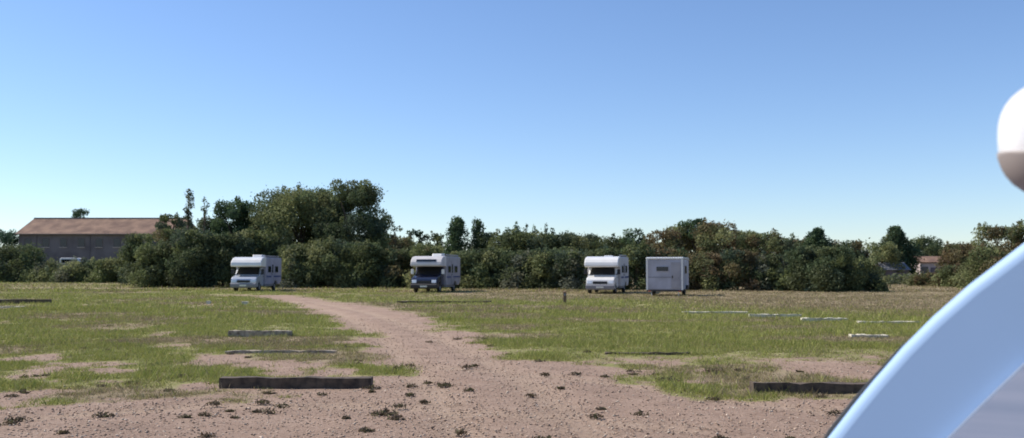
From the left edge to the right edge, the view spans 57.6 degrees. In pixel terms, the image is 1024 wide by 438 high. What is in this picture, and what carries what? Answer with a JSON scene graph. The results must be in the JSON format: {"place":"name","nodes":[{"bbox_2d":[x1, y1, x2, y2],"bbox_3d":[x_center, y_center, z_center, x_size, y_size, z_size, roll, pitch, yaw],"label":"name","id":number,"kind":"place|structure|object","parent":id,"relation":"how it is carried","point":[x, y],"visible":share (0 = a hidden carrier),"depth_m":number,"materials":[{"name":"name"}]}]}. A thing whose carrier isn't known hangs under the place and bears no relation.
{"place":"outdoors","nodes":[
{"label":"outdoors","id":0,"kind":"place"},
{"bbox_2d":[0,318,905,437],"bbox_3d":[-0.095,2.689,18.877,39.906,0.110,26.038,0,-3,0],"label":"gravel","id":1,"kind":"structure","parent":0,"point":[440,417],"depth_m":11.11,"materials":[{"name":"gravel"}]},
{"bbox_2d":[0,274,963,437],"bbox_3d":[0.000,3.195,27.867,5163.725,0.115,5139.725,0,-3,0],"label":"ground","id":2,"kind":"structure","parent":0,"point":[348,313],"depth_m":12.34,"materials":[{"name":"soil"}]},
{"bbox_2d":[0,228,18,247],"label":"tree","id":3,"kind":"object","parent":2,"relation":"on","point":[8,237],"visible":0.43,"depth_m":149.78,"materials":[{"name":"green plant"}]},
{"bbox_2d":[0,306,25,307],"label":"edging board","id":4,"kind":"object","parent":2,"relation":"on","point":[11,306],"visible":0.48,"depth_m":40.65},
{"bbox_2d":[0,299,51,303],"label":"timber sleeper","id":5,"kind":"object","parent":2,"relation":"on","point":[15,301],"visible":0.59,"depth_m":45.91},
{"bbox_2d":[0,239,51,282],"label":"bush","id":6,"kind":"object","parent":2,"relation":"on","point":[13,260],"visible":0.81,"depth_m":126.14,"materials":[{"name":"green plant"}]},
{"bbox_2d":[13,257,64,282],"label":"bush","id":7,"kind":"object","parent":2,"relation":"on","point":[41,272],"visible":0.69,"depth_m":124.58,"materials":[{"name":"green plant"}]},
{"bbox_2d":[60,258,82,263],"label":"parked van","id":8,"kind":"object","parent":2,"relation":"on","point":[66,259],"visible":0.05,"depth_m":134.96,"materials":[{"name":"white paint"}]},
{"bbox_2d":[48,256,98,282],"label":"bush","id":9,"kind":"object","parent":2,"relation":"on","point":[77,271],"visible":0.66,"depth_m":121.85,"materials":[{"name":"green plant"}]},
{"bbox_2d":[71,208,89,217],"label":"tree","id":10,"kind":"object","parent":2,"relation":"on","point":[77,213],"visible":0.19,"depth_m":189.83,"materials":[{"name":"green plant"}]},
{"bbox_2d":[82,253,124,282],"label":"bush","id":11,"kind":"object","parent":2,"relation":"on","point":[106,270],"visible":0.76,"depth_m":120.31,"materials":[{"name":"green plant"}]},
{"bbox_2d":[14,218,196,262],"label":"long building","id":12,"kind":"structure","parent":2,"relation":"on","point":[87,238],"depth_m":150.56,"materials":[{"name":"ceramic"}]},
{"bbox_2d":[24,239,31,244],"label":"window","id":13,"kind":"structure","parent":12,"relation":"in","point":[26,241],"depth_m":150.45,"materials":[{"name":"glass"}]},
{"bbox_2d":[41,239,48,247],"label":"window","id":14,"kind":"structure","parent":12,"relation":"in","point":[45,242],"depth_m":150.45,"materials":[{"name":"glass"}]},
{"bbox_2d":[59,239,66,247],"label":"window","id":15,"kind":"structure","parent":12,"relation":"in","point":[63,242],"depth_m":150.45,"materials":[{"name":"glass"}]},
{"bbox_2d":[77,239,84,247],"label":"window","id":16,"kind":"structure","parent":12,"relation":"in","point":[81,242],"depth_m":150.45,"materials":[{"name":"glass"}]},
{"bbox_2d":[95,239,102,247],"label":"window","id":17,"kind":"structure","parent":12,"relation":"in","point":[99,242],"depth_m":150.45,"materials":[{"name":"glass"}]},
{"bbox_2d":[113,239,120,247],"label":"window","id":18,"kind":"structure","parent":12,"relation":"in","point":[116,242],"depth_m":150.45,"materials":[{"name":"glass"}]},
{"bbox_2d":[115,231,156,284],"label":"bush","id":19,"kind":"object","parent":2,"relation":"on","point":[134,240],"visible":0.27,"depth_m":103.25,"materials":[{"name":"green plant"}]},
{"bbox_2d":[122,239,180,287],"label":"bush","id":20,"kind":"object","parent":2,"relation":"on","point":[149,269],"visible":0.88,"depth_m":88.90,"materials":[{"name":"green plant"}]},
{"bbox_2d":[151,227,182,285],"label":"bush","id":21,"kind":"object","parent":2,"relation":"on","point":[167,232],"visible":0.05,"depth_m":92.67,"materials":[{"name":"green plant"}]},
{"bbox_2d":[151,212,186,243],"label":"tree","id":22,"kind":"object","parent":2,"relation":"on","point":[164,218],"visible":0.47,"depth_m":111.69,"materials":[{"name":"green plant"}]},
{"bbox_2d":[183,188,197,230],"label":"tree","id":23,"kind":"object","parent":2,"relation":"on","point":[187,217],"visible":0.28,"depth_m":100.08,"materials":[{"name":"green plant"}]},
{"bbox_2d":[160,226,224,287],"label":"bush","id":24,"kind":"object","parent":2,"relation":"on","point":[191,256],"visible":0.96,"depth_m":87.77,"materials":[{"name":"green plant"}]},
{"bbox_2d":[200,196,210,231],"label":"tree","id":25,"kind":"object","parent":2,"relation":"on","point":[203,219],"visible":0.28,"depth_m":102.24,"materials":[{"name":"green plant"}]},
{"bbox_2d":[193,216,228,280],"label":"tree","id":26,"kind":"object","parent":2,"relation":"on","point":[198,221],"visible":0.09,"depth_m":103.35,"materials":[{"name":"green plant"}]},
{"bbox_2d":[190,230,246,287],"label":"bush","id":27,"kind":"object","parent":2,"relation":"on","point":[223,256],"visible":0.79,"depth_m":88.64,"materials":[{"name":"green plant"}]},
{"bbox_2d":[210,195,258,268],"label":"tree","id":28,"kind":"object","parent":2,"relation":"on","point":[238,213],"visible":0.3,"depth_m":96.64,"materials":[{"name":"green plant"}]},
{"bbox_2d":[220,224,281,286],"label":"bush","id":29,"kind":"object","parent":2,"relation":"on","point":[265,246],"visible":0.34,"depth_m":91.42,"materials":[{"name":"green plant"}]},
{"bbox_2d":[230,255,280,290],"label":"motorhome","id":30,"kind":"object","parent":2,"relation":"on","point":[257,272],"visible":0.96,"depth_m":73.02,"materials":[{"name":"white paint"}]},
{"bbox_2d":[271,262,273,282],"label":"entry door","id":31,"kind":"structure","parent":30,"relation":"in","point":[272,270],"depth_m":75.65,"materials":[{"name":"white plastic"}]},
{"bbox_2d":[228,330,291,336],"bbox_3d":[-6.293,2.869,23.269,1.560,0.193,0.228,0,-3,0],"label":"timber sleeper","id":32,"kind":"object","parent":2,"relation":"on","point":[243,333],"visible":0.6,"depth_m":23.17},
{"bbox_2d":[225,350,336,353],"bbox_3d":[-4.600,2.653,18.543,2.220,0.092,0.110,0,-3,0],"label":"timber sleeper","id":33,"kind":"object","parent":2,"relation":"on","point":[269,351],"visible":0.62,"depth_m":18.50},
{"bbox_2d":[263,242,322,287],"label":"bush","id":34,"kind":"object","parent":2,"relation":"on","point":[290,256],"visible":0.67,"depth_m":86.53,"materials":[{"name":"green plant"}]},
{"bbox_2d":[219,376,372,388],"bbox_3d":[-3.012,2.296,13.014,2.117,0.193,0.226,0,-3,0],"label":"timber sleeper","id":35,"kind":"object","parent":2,"relation":"on","point":[312,382],"visible":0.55,"depth_m":12.92,"materials":[{"name":"wood"}]},
{"bbox_2d":[246,182,352,283],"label":"tree","id":36,"kind":"object","parent":2,"relation":"on","point":[283,220],"visible":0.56,"depth_m":95.03,"materials":[{"name":"green plant"}]},
{"bbox_2d":[297,206,347,284],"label":"tree","id":37,"kind":"object","parent":2,"relation":"on","point":[309,229],"visible":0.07,"depth_m":98.79,"materials":[{"name":"green plant"}]},
{"bbox_2d":[293,235,362,287],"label":"bush","id":38,"kind":"object","parent":2,"relation":"on","point":[331,264],"visible":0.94,"depth_m":86.48,"materials":[{"name":"green plant"}]},
{"bbox_2d":[310,178,392,249],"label":"tree","id":39,"kind":"object","parent":2,"relation":"on","point":[360,196],"visible":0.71,"depth_m":94.31,"materials":[{"name":"green plant"}]},
{"bbox_2d":[337,239,390,287],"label":"bush","id":40,"kind":"object","parent":2,"relation":"on","point":[361,257],"visible":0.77,"depth_m":86.75,"materials":[{"name":"green plant"}]},
{"bbox_2d":[365,215,401,249],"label":"tree","id":41,"kind":"object","parent":2,"relation":"on","point":[394,242],"visible":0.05,"depth_m":99.75,"materials":[{"name":"green plant"}]},
{"bbox_2d":[369,245,415,287],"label":"bush","id":42,"kind":"object","parent":2,"relation":"on","point":[398,261],"visible":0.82,"depth_m":87.09,"materials":[{"name":"green plant"}]},
{"bbox_2d":[391,224,401,238],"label":"tree","id":43,"kind":"object","parent":2,"relation":"on","point":[395,228],"visible":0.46,"depth_m":110.04,"materials":[{"name":"green plant"}]},
{"bbox_2d":[389,235,415,272],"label":"tree","id":44,"kind":"object","parent":2,"relation":"on","point":[407,242],"visible":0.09,"depth_m":102.88,"materials":[{"name":"green plant"}]},
{"bbox_2d":[406,228,424,246],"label":"tree","id":45,"kind":"object","parent":2,"relation":"on","point":[416,233],"visible":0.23,"depth_m":107.86,"materials":[{"name":"green plant"}]},
{"bbox_2d":[0,337,845,437],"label":"weeds","id":46,"kind":"object","parent":2,"relation":"on","point":[16,420],"visible":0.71,"depth_m":11.29,"materials":[{"name":"green plant"}]},
{"bbox_2d":[401,243,445,287],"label":"bush","id":47,"kind":"object","parent":2,"relation":"on","point":[421,249],"visible":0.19,"depth_m":85.59,"materials":[{"name":"green plant"}]},
{"bbox_2d":[420,231,444,251],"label":"tree","id":48,"kind":"object","parent":2,"relation":"on","point":[437,238],"visible":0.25,"depth_m":107.95,"materials":[{"name":"green plant"}]},
{"bbox_2d":[410,254,459,291],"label":"motorhome","id":49,"kind":"object","parent":2,"relation":"on","point":[436,271],"visible":0.99,"depth_m":69.09,"materials":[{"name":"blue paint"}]},
{"bbox_2d":[416,259,435,261],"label":"overcab window","id":50,"kind":"structure","parent":49,"relation":"in","point":[418,260],"depth_m":68.63,"materials":[{"name":"black glass"}]},
{"bbox_2d":[440,268,443,284],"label":"cab door","id":51,"kind":"structure","parent":49,"relation":"in","point":[442,275],"depth_m":69.30,"materials":[{"name":"blue paint"}]},
{"bbox_2d":[451,261,452,283],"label":"entry door","id":52,"kind":"structure","parent":49,"relation":"in","point":[451,261],"depth_m":71.39,"materials":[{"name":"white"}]},
{"bbox_2d":[397,301,490,302],"bbox_3d":[-3.398,4.191,46.870,4.739,0.163,0.225,0,-3,0],"label":"timber sleeper","id":53,"kind":"object","parent":2,"relation":"on","point":[439,301],"visible":0.5,"depth_m":46.78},
{"bbox_2d":[444,215,471,256],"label":"tree","id":54,"kind":"object","parent":2,"relation":"on","point":[457,232],"visible":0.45,"depth_m":103.45,"materials":[{"name":"green plant"}]},
{"bbox_2d":[443,249,481,288],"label":"bush","id":55,"kind":"object","parent":2,"relation":"on","point":[467,258],"visible":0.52,"depth_m":83.10,"materials":[{"name":"green plant"}]},
{"bbox_2d":[467,216,486,255],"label":"tree","id":56,"kind":"object","parent":2,"relation":"on","point":[476,228],"visible":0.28,"depth_m":103.79,"materials":[{"name":"green plant"}]},
{"bbox_2d":[0,280,965,409],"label":"grass","id":57,"kind":"structure","parent":2,"relation":"on","point":[685,321],"depth_m":25.43,"materials":[{"name":"plant"}]},
{"bbox_2d":[466,242,510,288],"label":"bush","id":58,"kind":"object","parent":2,"relation":"on","point":[486,270],"visible":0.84,"depth_m":82.73,"materials":[{"name":"green plant"}]},
{"bbox_2d":[470,226,517,257],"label":"tree","id":59,"kind":"object","parent":2,"relation":"on","point":[497,239],"visible":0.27,"depth_m":102.89,"materials":[{"name":"green plant"}]},
{"bbox_2d":[492,247,543,288],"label":"bush","id":60,"kind":"object","parent":2,"relation":"on","point":[511,277],"visible":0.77,"depth_m":81.84,"materials":[{"name":"green plant"}]},
{"bbox_2d":[498,228,556,260],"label":"tree","id":61,"kind":"object","parent":2,"relation":"on","point":[523,240],"visible":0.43,"depth_m":102.52,"materials":[{"name":"green plant"}]},
{"bbox_2d":[518,244,562,288],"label":"bush","id":62,"kind":"object","parent":2,"relation":"on","point":[540,262],"visible":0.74,"depth_m":80.77,"materials":[{"name":"green plant"}]},
{"bbox_2d":[563,291,565,302],"bbox_3d":[2.554,3.863,45.078,0.150,0.737,0.160,0,-3,0],"label":"marker post","id":63,"kind":"object","parent":2,"relation":"on","point":[564,296],"visible":0.7,"depth_m":45.01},
{"bbox_2d":[539,230,591,254],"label":"tree","id":64,"kind":"object","parent":2,"relation":"on","point":[566,241],"visible":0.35,"depth_m":103.42,"materials":[{"name":"green plant"}]},
{"bbox_2d":[544,247,587,289],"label":"bush","id":65,"kind":"object","parent":2,"relation":"on","point":[570,274],"visible":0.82,"depth_m":79.75,"materials":[{"name":"green plant"}]},
{"bbox_2d":[573,232,603,275],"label":"tree","id":66,"kind":"object","parent":2,"relation":"on","point":[592,236],"visible":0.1,"depth_m":110.52,"materials":[{"name":"green plant"}]},
{"bbox_2d":[576,245,632,289],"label":"bush","id":67,"kind":"object","parent":2,"relation":"on","point":[600,252],"visible":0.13,"depth_m":78.30,"materials":[{"name":"green plant"}]},
{"bbox_2d":[584,255,628,293],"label":"motorhome","id":68,"kind":"object","parent":2,"relation":"on","point":[608,272],"visible":0.98,"depth_m":65.29,"materials":[{"name":"white paint"}]},
{"bbox_2d":[585,233,630,279],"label":"tree","id":69,"kind":"object","parent":2,"relation":"on","point":[614,243],"visible":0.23,"depth_m":103.15,"materials":[{"name":"green plant"}]},
{"bbox_2d":[618,228,645,285],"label":"tree","id":70,"kind":"object","parent":2,"relation":"on","point":[629,238],"visible":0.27,"depth_m":100.01,"materials":[{"name":"green plant"}]},
{"bbox_2d":[617,239,655,289],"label":"bush","id":71,"kind":"object","parent":2,"relation":"on","point":[635,255],"visible":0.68,"depth_m":77.47,"materials":[{"name":"green plant"}]},
{"bbox_2d":[605,351,689,354],"bbox_3d":[2.655,2.649,18.279,1.665,0.092,0.122,0,-3,0],"label":"timber sleeper","id":72,"kind":"object","parent":2,"relation":"on","point":[665,353],"visible":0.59,"depth_m":18.23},
{"bbox_2d":[643,227,685,256],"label":"tree","id":73,"kind":"object","parent":2,"relation":"on","point":[670,239],"visible":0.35,"depth_m":94.70,"materials":[{"name":"green plant"}]},
{"bbox_2d":[646,257,688,295],"bbox_3d":[10.405,3.799,61.612,2.520,2.480,5.415,-1,-3,16],"label":"box trailer","id":74,"kind":"object","parent":2,"relation":"on","point":[667,274],"visible":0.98,"depth_m":59.14,"materials":[{"name":"white paint"}]},
{"bbox_2d":[644,245,690,289],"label":"bush","id":75,"kind":"object","parent":2,"relation":"on","point":[671,252],"visible":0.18,"depth_m":77.68,"materials":[{"name":"green plant"}]},
{"bbox_2d":[661,223,700,260],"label":"tree","id":76,"kind":"object","parent":2,"relation":"on","point":[688,246],"visible":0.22,"depth_m":100.74,"materials":[{"name":"green plant"}]},
{"bbox_2d":[677,218,709,252],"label":"umbrella tree","id":77,"kind":"object","parent":2,"relation":"on","point":[693,223],"visible":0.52,"depth_m":100.12,"materials":[{"name":"green plant"}]},
{"bbox_2d":[685,251,728,289],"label":"bush","id":78,"kind":"object","parent":2,"relation":"on","point":[704,272],"visible":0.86,"depth_m":75.81,"materials":[{"name":"green plant"}]},
{"bbox_2d":[682,311,747,313],"bbox_3d":[7.750,3.576,35.521,2.502,0.114,0.246,0,-3,3],"label":"edging board","id":79,"kind":"object","parent":2,"relation":"on","point":[697,312],"visible":0.48,"depth_m":35.44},
{"bbox_2d":[690,217,752,264],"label":"tree","id":80,"kind":"object","parent":2,"relation":"on","point":[711,235],"visible":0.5,"depth_m":94.02,"materials":[{"name":"green plant"}]},
{"bbox_2d":[430,237,1013,275],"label":"wood","id":81,"kind":"object","parent":2,"relation":"on","point":[864,248],"visible":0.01,"depth_m":234.04,"materials":[{"name":"green plant"}]},
{"bbox_2d":[716,247,766,290],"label":"bush","id":82,"kind":"object","parent":2,"relation":"on","point":[736,269],"visible":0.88,"depth_m":75.18,"materials":[{"name":"green plant"}]},
{"bbox_2d":[724,230,763,282],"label":"tree","id":83,"kind":"object","parent":2,"relation":"on","point":[739,234],"visible":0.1,"depth_m":99.36,"materials":[{"name":"green plant"}]},
{"bbox_2d":[733,227,785,260],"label":"tree","id":84,"kind":"object","parent":2,"relation":"on","point":[773,241],"visible":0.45,"depth_m":93.98,"materials":[{"name":"green plant"}]},
{"bbox_2d":[746,248,793,290],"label":"bush","id":85,"kind":"object","parent":2,"relation":"on","point":[770,264],"visible":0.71,"depth_m":75.13,"materials":[{"name":"green plant"}]},
{"bbox_2d":[748,314,801,317],"bbox_3d":[9.239,3.410,32.728,1.805,0.154,0.243,0,-3,5],"label":"edging board","id":86,"kind":"object","parent":2,"relation":"on","point":[768,315],"visible":0.56,"depth_m":32.64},
{"bbox_2d":[762,232,797,247],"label":"tree","id":87,"kind":"object","parent":2,"relation":"on","point":[792,237],"visible":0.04,"depth_m":99.82,"materials":[{"name":"green plant"}]},
{"bbox_2d":[783,235,806,263],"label":"tree","id":88,"kind":"object","parent":2,"relation":"on","point":[790,243],"visible":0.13,"depth_m":96.36,"materials":[{"name":"green plant"}]},
{"bbox_2d":[770,243,821,290],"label":"bush","id":89,"kind":"object","parent":2,"relation":"on","point":[797,279],"visible":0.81,"depth_m":73.26,"materials":[{"name":"green plant"}]},
{"bbox_2d":[749,381,866,393],"bbox_3d":[4.211,2.307,12.685,1.896,0.183,0.225,0,-3,0],"label":"timber sleeper","id":90,"kind":"object","parent":2,"relation":"on","point":[836,387],"visible":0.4,"depth_m":12.59,"materials":[{"name":"wood"}]},
{"bbox_2d":[802,226,836,251],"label":"conifer","id":91,"kind":"object","parent":2,"relation":"on","point":[816,237],"visible":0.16,"depth_m":91.58,"materials":[{"name":"green plant"}]},
{"bbox_2d":[800,317,846,321],"bbox_3d":[10.176,3.287,30.339,1.471,0.153,0.246,0,-3,5],"label":"edging board","id":92,"kind":"object","parent":2,"relation":"on","point":[820,319],"visible":0.45,"depth_m":30.25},
{"bbox_2d":[802,241,867,291],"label":"bush","id":93,"kind":"object","parent":2,"relation":"on","point":[833,272],"visible":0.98,"depth_m":71.02,"materials":[{"name":"green plant"}]},
{"bbox_2d":[830,238,871,259],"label":"tree","id":94,"kind":"object","parent":2,"relation":"on","point":[856,245],"visible":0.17,"depth_m":104.49,"materials":[{"name":"green plant"}]},
{"bbox_2d":[848,334,888,337],"bbox_3d":[8.748,2.880,22.853,0.910,0.113,0.242,0,-3,0],"label":"edging board","id":95,"kind":"object","parent":2,"relation":"on","point":[864,335],"visible":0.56,"depth_m":22.75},
{"bbox_2d":[849,254,890,291],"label":"bush","id":96,"kind":"object","parent":2,"relation":"on","point":[875,282],"visible":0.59,"depth_m":72.85,"materials":[{"name":"green plant"}]},
{"bbox_2d":[867,238,905,276],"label":"tree","id":97,"kind":"object","parent":2,"relation":"on","point":[888,252],"visible":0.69,"depth_m":128.29,"materials":[{"name":"green plant"}]},
{"bbox_2d":[857,321,919,323],"bbox_3d":[11.568,3.188,28.606,1.900,0.114,0.240,0,-3,0],"label":"edging board","id":98,"kind":"object","parent":2,"relation":"on","point":[889,321],"visible":0.37,"depth_m":28.50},
{"bbox_2d":[875,262,910,277],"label":"shed","id":99,"kind":"structure","parent":2,"relation":"on","point":[886,266],"depth_m":128.29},
{"bbox_2d":[880,272,913,284],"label":"bush","id":100,"kind":"object","parent":2,"relation":"on","point":[895,278],"visible":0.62,"depth_m":106.99,"materials":[{"name":"green plant"}]},
{"bbox_2d":[876,225,924,274],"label":"conifer","id":101,"kind":"object","parent":2,"relation":"on","point":[908,257],"visible":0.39,"depth_m":133.65,"materials":[{"name":"green plant"}]},
{"bbox_2d":[824,88,1023,437],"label":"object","id":102,"kind":"object","parent":2,"relation":"on","point":[953,368],"visible":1,"depth_m":1.18,"materials":[{"name":"blue paint"}]},
{"bbox_2d":[952,368,1023,437],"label":"side window","id":103,"kind":"structure","parent":102,"relation":"in","point":[1002,416],"depth_m":1.14,"materials":[{"name":"glass"}]},
{"bbox_2d":[904,269,946,285],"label":"bush","id":104,"kind":"object","parent":2,"relation":"on","point":[921,279],"visible":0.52,"depth_m":97.42,"materials":[{"name":"green plant"}]},
{"bbox_2d":[909,235,953,264],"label":"tree","id":105,"kind":"object","parent":2,"relation":"on","point":[930,248],"visible":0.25,"depth_m":149.06,"materials":[{"name":"green plant"}]},
{"bbox_2d":[916,256,948,274],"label":"house","id":106,"kind":"structure","parent":2,"relation":"on","point":[928,261],"depth_m":138.13,"materials":[{"name":"paint"}]},
{"bbox_2d":[929,261,970,286],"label":"bush","id":107,"kind":"object","parent":2,"relation":"on","point":[945,275],"visible":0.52,"depth_m":91.52,"materials":[{"name":"green plant"}]},
{"bbox_2d":[932,241,976,272],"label":"tree","id":108,"kind":"object","parent":2,"relation":"on","point":[957,251],"visible":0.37,"depth_m":124.51,"materials":[{"name":"green plant"}]},
{"bbox_2d":[948,241,1012,287],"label":"bush","id":109,"kind":"object","parent":2,"relation":"on","point":[987,258],"visible":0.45,"depth_m":85.06,"materials":[{"name":"green plant"}]},
{"bbox_2d":[970,222,1021,262],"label":"tree","id":110,"kind":"object","parent":2,"relation":"on","point":[996,232],"visible":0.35,"depth_m":99.72,"materials":[{"name":"green plant"}]},
{"bbox_2d":[1003,219,1023,249],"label":"tree","id":111,"kind":"object","parent":2,"relation":"on","point":[1016,235],"visible":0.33,"depth_m":96.76,"materials":[{"name":"green plant"}]},
{"bbox_2d":[0,0,1023,255],"label":"sky","id":112,"kind":"structure","parent":0,"point":[851,119],"materials":[{"name":"blue"}]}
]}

